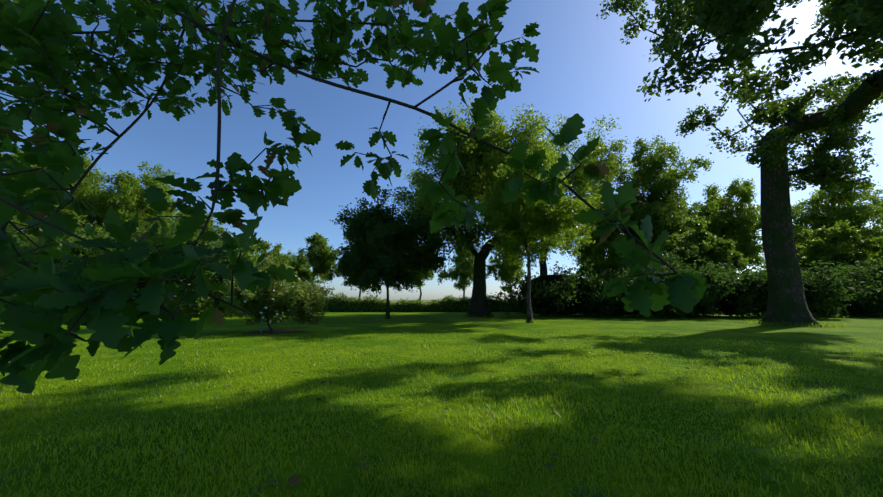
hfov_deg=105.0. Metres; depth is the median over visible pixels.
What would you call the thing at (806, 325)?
trunk tufts
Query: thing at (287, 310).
rose flowers
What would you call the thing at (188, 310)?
shrubs
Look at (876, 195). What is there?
tree
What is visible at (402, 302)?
hedge
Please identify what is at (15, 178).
tree
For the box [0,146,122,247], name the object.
tree
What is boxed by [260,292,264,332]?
rose stake
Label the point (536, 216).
pale tree
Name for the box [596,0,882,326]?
oak
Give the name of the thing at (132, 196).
tree
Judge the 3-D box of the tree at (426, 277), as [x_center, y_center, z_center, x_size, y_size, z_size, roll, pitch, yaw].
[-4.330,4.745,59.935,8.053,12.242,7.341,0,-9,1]
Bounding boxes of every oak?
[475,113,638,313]
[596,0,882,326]
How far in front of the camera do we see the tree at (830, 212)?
48.93 m
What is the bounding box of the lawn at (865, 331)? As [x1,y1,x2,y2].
[0,300,882,496]
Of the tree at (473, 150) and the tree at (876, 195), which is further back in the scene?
the tree at (876, 195)
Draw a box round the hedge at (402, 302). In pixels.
[166,292,764,311]
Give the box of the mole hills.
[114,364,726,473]
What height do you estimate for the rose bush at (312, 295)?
4.113 m
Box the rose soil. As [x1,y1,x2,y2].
[242,329,303,333]
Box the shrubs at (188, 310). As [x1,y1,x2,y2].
[3,202,299,315]
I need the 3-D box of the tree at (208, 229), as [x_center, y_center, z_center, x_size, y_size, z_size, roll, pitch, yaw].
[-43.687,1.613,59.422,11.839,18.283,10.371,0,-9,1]
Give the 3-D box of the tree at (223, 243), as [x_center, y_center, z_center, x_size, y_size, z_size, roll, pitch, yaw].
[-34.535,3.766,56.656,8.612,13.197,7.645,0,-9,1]
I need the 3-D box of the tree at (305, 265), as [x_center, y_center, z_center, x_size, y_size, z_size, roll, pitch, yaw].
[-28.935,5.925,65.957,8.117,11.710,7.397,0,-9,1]
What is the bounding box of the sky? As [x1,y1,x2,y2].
[0,0,882,299]
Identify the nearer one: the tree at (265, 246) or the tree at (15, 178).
the tree at (15, 178)
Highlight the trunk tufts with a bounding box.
[384,313,842,327]
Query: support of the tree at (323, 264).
on the lawn at (865, 331)
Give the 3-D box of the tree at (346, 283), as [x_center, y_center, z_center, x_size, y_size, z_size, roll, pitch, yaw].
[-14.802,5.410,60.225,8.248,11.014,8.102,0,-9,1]
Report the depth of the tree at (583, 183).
40.96 m
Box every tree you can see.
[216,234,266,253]
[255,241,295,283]
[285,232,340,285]
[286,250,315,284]
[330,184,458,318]
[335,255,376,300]
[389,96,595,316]
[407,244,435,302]
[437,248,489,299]
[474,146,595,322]
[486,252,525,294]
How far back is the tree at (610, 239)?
48.08 m
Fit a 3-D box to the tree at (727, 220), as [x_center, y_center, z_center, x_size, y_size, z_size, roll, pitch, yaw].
[45.176,-0.421,52.559,13.766,20.253,14.064,0,-9,1]
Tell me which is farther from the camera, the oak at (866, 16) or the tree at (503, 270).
the tree at (503, 270)
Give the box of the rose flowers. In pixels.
[237,275,314,322]
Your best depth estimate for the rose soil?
16.66 m
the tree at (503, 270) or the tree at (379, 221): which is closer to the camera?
the tree at (379, 221)
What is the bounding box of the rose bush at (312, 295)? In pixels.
[218,255,334,331]
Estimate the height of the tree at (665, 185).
25.644 m

